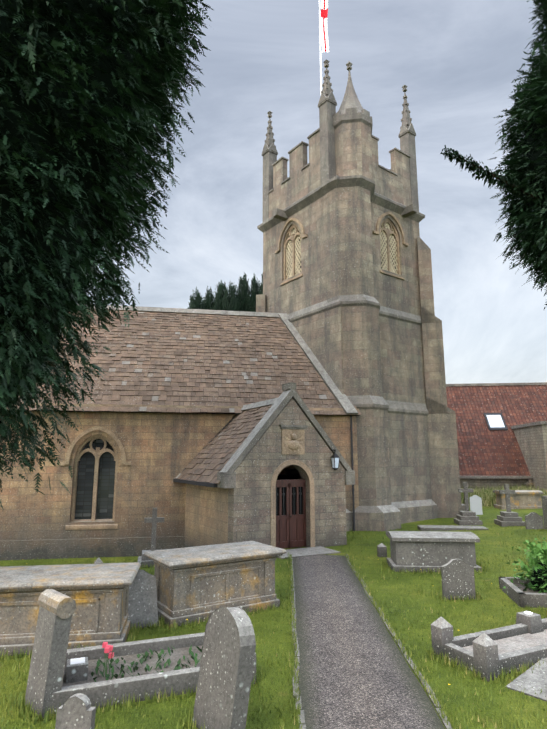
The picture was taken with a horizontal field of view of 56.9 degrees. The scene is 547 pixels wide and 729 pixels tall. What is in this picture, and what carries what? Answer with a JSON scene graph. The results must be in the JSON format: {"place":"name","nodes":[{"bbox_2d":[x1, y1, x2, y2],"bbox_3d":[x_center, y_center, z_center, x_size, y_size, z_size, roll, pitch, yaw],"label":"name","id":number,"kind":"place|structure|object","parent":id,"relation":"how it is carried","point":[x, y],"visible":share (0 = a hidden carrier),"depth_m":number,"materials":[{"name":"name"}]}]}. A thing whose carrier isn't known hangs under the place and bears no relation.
{"place":"outdoors","nodes":[
{"label":"outdoors","id":0,"kind":"place"},
{"bbox_2d":[0,506,546,728],"bbox_3d":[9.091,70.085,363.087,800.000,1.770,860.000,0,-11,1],"label":"lawn","id":1,"kind":"structure","parent":0,"point":[489,515],"depth_m":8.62,"materials":[{"name":"green plant"}]},
{"bbox_2d":[25,606,71,718],"bbox_3d":[-2.726,3.687,6.060,0.210,1.400,0.540,17,-19,-42],"label":"headstone","id":2,"kind":"object","parent":1,"relation":"on","point":[48,661],"visible":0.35,"depth_m":5.97,"materials":[{"name":"grey stone"}]},
{"bbox_2d":[38,589,75,618],"bbox_3d":[-2.679,2.951,6.244,0.240,0.228,0.580,17,-19,-42],"label":"headstone top","id":3,"kind":"object","parent":2,"relation":"attached to","point":[60,605],"visible":0.91,"depth_m":6.09,"materials":[{"name":"beige stone"}]},
{"bbox_2d":[0,562,140,656],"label":"tomb chest","id":4,"kind":"object","parent":1,"relation":"on","point":[98,594],"visible":0.77,"depth_m":7.88,"materials":[{"name":"stone"}]},
{"bbox_2d":[55,693,95,728],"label":"headstone","id":5,"kind":"object","parent":1,"relation":"on","point":[76,711],"visible":1,"depth_m":5.04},
{"bbox_2d":[94,558,102,563],"bbox_3d":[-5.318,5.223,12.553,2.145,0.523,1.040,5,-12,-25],"label":"headstone","id":6,"kind":"structure","parent":1,"relation":"on","point":[98,561],"depth_m":13.31,"materials":[{"name":"stone"}]},
{"bbox_2d":[0,0,212,509],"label":"yew tree","id":7,"kind":"object","parent":1,"relation":"on","point":[86,86],"visible":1,"depth_m":8.99,"materials":[{"name":"green plant"}]},
{"bbox_2d":[127,569,158,627],"bbox_3d":[-2.387,4.327,9.012,0.637,1.267,0.097,5,-36,-26],"label":"leaning headstone","id":8,"kind":"object","parent":1,"relation":"on","point":[142,603],"visible":0.4,"depth_m":9.06,"materials":[{"name":"grey stone"}]},
{"bbox_2d":[90,642,202,682],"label":"grave plants","id":9,"kind":"object","parent":1,"relation":"on","point":[107,647],"visible":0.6,"depth_m":6.82,"materials":[{"name":"green plant"}]},
{"bbox_2d":[138,508,163,567],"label":"grave cross","id":10,"kind":"structure","parent":1,"relation":"on","point":[154,520],"depth_m":14.18,"materials":[{"name":"grey stone"}]},
{"bbox_2d":[51,632,255,714],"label":"grave kerb","id":11,"kind":"structure","parent":1,"relation":"on","point":[148,683],"depth_m":6.59,"materials":[{"name":"grey stone"}]},
{"bbox_2d":[66,657,87,682],"bbox_3d":[-2.554,4.015,6.563,0.260,0.315,0.260,4,-11,-21],"label":"grave flower block","id":12,"kind":"object","parent":11,"relation":"on","point":[77,670],"depth_m":6.47,"materials":[{"name":"grey stone"}]},
{"bbox_2d":[0,314,359,560],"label":"church nave","id":13,"kind":"structure","parent":1,"relation":"on","point":[128,467],"depth_m":19.47,"materials":[{"name":"stone"}]},
{"bbox_2d":[6,305,360,414],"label":"church roof","id":14,"kind":"structure","parent":13,"relation":"attached to","point":[296,361],"depth_m":22.27,"materials":[{"name":"brown tile"}]},
{"bbox_2d":[187,287,205,309],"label":"cypress tree","id":15,"kind":"object","parent":1,"relation":"on","point":[196,302],"visible":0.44,"depth_m":42.36,"materials":[{"name":"green plant"}]},
{"bbox_2d":[203,285,215,309],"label":"cypress tree","id":16,"kind":"object","parent":1,"relation":"on","point":[209,298],"visible":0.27,"depth_m":43.34,"materials":[{"name":"green plant"}]},
{"bbox_2d":[144,541,286,627],"bbox_3d":[-1.146,4.399,9.963,2.500,1.400,1.350,7,-12,-32],"label":"tomb chest","id":17,"kind":"object","parent":1,"relation":"on","point":[204,582],"visible":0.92,"depth_m":9.56,"materials":[{"name":"stone"}]},
{"bbox_2d":[212,280,227,309],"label":"cypress tree","id":18,"kind":"object","parent":1,"relation":"on","point":[219,295],"visible":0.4,"depth_m":42.96,"materials":[{"name":"green plant"}]},
{"bbox_2d":[192,607,255,728],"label":"headstone","id":19,"kind":"object","parent":1,"relation":"on","point":[225,675],"visible":1,"depth_m":5.42,"materials":[{"name":"grey stone"}]},
{"bbox_2d":[222,281,239,310],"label":"cypress tree","id":20,"kind":"object","parent":1,"relation":"on","point":[230,299],"visible":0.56,"depth_m":42.18,"materials":[{"name":"green plant"}]},
{"bbox_2d":[236,273,249,311],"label":"cypress tree","id":21,"kind":"object","parent":1,"relation":"on","point":[242,288],"visible":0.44,"depth_m":43.41,"materials":[{"name":"green plant"}]},
{"bbox_2d":[244,274,260,311],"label":"cypress tree","id":22,"kind":"object","parent":1,"relation":"on","point":[251,298],"visible":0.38,"depth_m":43.14,"materials":[{"name":"green plant"}]},
{"bbox_2d":[257,272,262,294],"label":"cypress tree","id":23,"kind":"object","parent":1,"relation":"on","point":[260,288],"visible":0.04,"depth_m":42.51,"materials":[{"name":"green plant"}]},
{"bbox_2d":[184,382,354,558],"bbox_3d":[-0.439,4.082,18.792,6.650,6.240,7.256,0,-11,1],"label":"church porch","id":24,"kind":"object","parent":1,"relation":"on","point":[237,503],"visible":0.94,"depth_m":16.82,"materials":[{"name":"grey stone"}]},
{"bbox_2d":[173,397,278,487],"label":"porch roof","id":25,"kind":"structure","parent":24,"relation":"attached to","point":[207,463],"depth_m":18.50,"materials":[{"name":"brown tile"}]},
{"bbox_2d":[276,479,305,548],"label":"church door","id":26,"kind":"structure","parent":24,"relation":"in","point":[290,513],"depth_m":16.73,"materials":[{"name":"red wood"}]},
{"bbox_2d":[256,59,464,530],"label":"church tower","id":27,"kind":"structure","parent":1,"relation":"on","point":[347,279],"depth_m":24.37,"materials":[{"name":"grey stone"}]},
{"bbox_2d":[319,0,328,95],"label":"church flagpole","id":28,"kind":"object","parent":27,"relation":"on","point":[323,31],"visible":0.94,"depth_m":30.48,"materials":[{"name":"white metal"}]},
{"bbox_2d":[377,543,386,556],"bbox_3d":[3.260,5.623,15.179,0.240,0.494,0.200,2,-11,-8],"label":"grave stump","id":29,"kind":"object","parent":1,"relation":"on","point":[381,549],"visible":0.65,"depth_m":15.10,"materials":[{"name":"stone"}]},
{"bbox_2d":[386,531,481,572],"bbox_3d":[4.276,5.170,13.659,2.250,1.220,1.150,-1,-11,4],"label":"tomb chest","id":30,"kind":"object","parent":1,"relation":"on","point":[422,550],"visible":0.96,"depth_m":13.23,"materials":[{"name":"grey stone"}]},
{"bbox_2d":[417,525,487,530],"bbox_3d":[7.191,6.631,20.343,2.594,0.190,0.800,-1,-11,6],"label":"grave ledger","id":31,"kind":"object","parent":1,"relation":"on","point":[436,527],"visible":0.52,"depth_m":20.12,"materials":[{"name":"grey stone"}]},
{"bbox_2d":[441,558,475,599],"bbox_3d":[3.895,4.677,10.633,0.678,1.114,0.108,0,-11,-1],"label":"headstone","id":32,"kind":"object","parent":1,"relation":"on","point":[457,577],"visible":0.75,"depth_m":10.62,"materials":[{"name":"grey stone"}]},
{"bbox_2d":[454,483,482,525],"bbox_3d":[8.338,6.131,21.786,0.950,2.022,0.950,-1,-11,5],"label":"grave cross","id":33,"kind":"object","parent":1,"relation":"on","point":[466,517],"visible":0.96,"depth_m":21.48,"materials":[{"name":"grey stone"}]},
{"bbox_2d":[469,495,482,514],"bbox_3d":[9.923,7.030,24.733,0.558,1.231,0.088,-1,-11,4],"label":"headstone","id":34,"kind":"object","parent":1,"relation":"on","point":[476,503],"visible":0.79,"depth_m":24.73,"materials":[{"name":"grey stone"}]},
{"bbox_2d":[431,617,546,681],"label":"grave kerb","id":35,"kind":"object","parent":1,"relation":"on","point":[486,653],"visible":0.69,"depth_m":7.40,"materials":[{"name":"grey stone"}]},
{"bbox_2d":[516,611,543,633],"bbox_3d":[4.266,4.325,8.426,0.319,0.365,0.318,5,-12,-25],"label":"grave vase block","id":36,"kind":"object","parent":35,"relation":"on","point":[532,621],"depth_m":8.34,"materials":[{"name":"grey stone"}]},
{"bbox_2d":[440,29,546,308],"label":"yew tree","id":37,"kind":"object","parent":1,"relation":"on","point":[523,179],"visible":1,"depth_m":14.02,"materials":[{"name":"green plant"}]},
{"bbox_2d":[446,382,546,490],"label":"barn building","id":38,"kind":"structure","parent":1,"relation":"on","point":[531,438],"depth_m":32.38,"materials":[{"name":"red tile"}]},
{"bbox_2d":[446,385,546,478],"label":"barn roof","id":39,"kind":"structure","parent":38,"relation":"attached to","point":[483,450],"depth_m":35.83,"materials":[{"name":"red tile"}]},
{"bbox_2d":[461,482,546,506],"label":"tall grass","id":40,"kind":"structure","parent":1,"relation":"on","point":[488,496],"depth_m":29.50,"materials":[{"name":"green plant"}]},
{"bbox_2d":[494,484,524,526],"bbox_3d":[9.793,5.983,21.046,0.950,1.940,0.950,-1,-11,5],"label":"grave cross","id":41,"kind":"object","parent":1,"relation":"on","point":[507,517],"visible":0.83,"depth_m":20.79,"materials":[{"name":"grey stone"}]},
{"bbox_2d":[493,490,542,509],"bbox_3d":[13.062,7.332,26.950,2.200,1.220,1.100,-1,-11,4],"label":"tomb chest","id":42,"kind":"object","parent":1,"relation":"on","point":[525,499],"visible":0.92,"depth_m":26.53,"materials":[{"name":"stone"}]},
{"bbox_2d":[499,577,546,607],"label":"grave kerb","id":43,"kind":"object","parent":1,"relation":"on","point":[520,597],"visible":0.63,"depth_m":10.15,"materials":[{"name":"grey stone"}]},
{"bbox_2d":[503,537,546,592],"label":"shrub","id":44,"kind":"object","parent":43,"relation":"in","point":[537,575],"visible":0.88,"depth_m":10.58,"materials":[{"name":"green plant"}]},
{"bbox_2d":[507,658,546,701],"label":"grave slab","id":45,"kind":"structure","parent":1,"relation":"on","point":[536,679],"depth_m":6.58,"materials":[{"name":"grey stone"}]},
{"bbox_2d":[525,479,534,486],"bbox_3d":[16.086,7.938,31.554,0.600,1.504,0.500,1,-11,-4],"label":"grave cross","id":46,"kind":"object","parent":1,"relation":"on","point":[530,482],"visible":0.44,"depth_m":31.60,"materials":[{"name":"stone"}]},
{"bbox_2d":[525,512,543,528],"bbox_3d":[10.120,6.218,19.593,0.639,0.941,0.109,-1,-11,6],"label":"headstone","id":47,"kind":"object","parent":1,"relation":"on","point":[533,520],"visible":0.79,"depth_m":19.57,"materials":[{"name":"grey stone"}]},
{"bbox_2d":[525,0,546,70],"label":"yew tree","id":48,"kind":"object","parent":1,"relation":"on","point":[541,8],"visible":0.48,"depth_m":20.38,"materials":[{"name":"green plant"}]},
{"bbox_2d":[541,496,546,528],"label":"headstone","id":49,"kind":"object","parent":1,"relation":"on","point":[544,503],"visible":0.71,"depth_m":19.49,"materials":[{"name":"grey stone"}]},
{"bbox_2d":[86,0,546,383],"label":"sky","id":50,"kind":"structure","parent":0,"point":[458,61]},
{"bbox_2d":[291,554,452,728],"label":"churchyard path","id":51,"kind":"structure","parent":0,"point":[355,671],"depth_m":7.28,"materials":[{"name":"grey gravel"}]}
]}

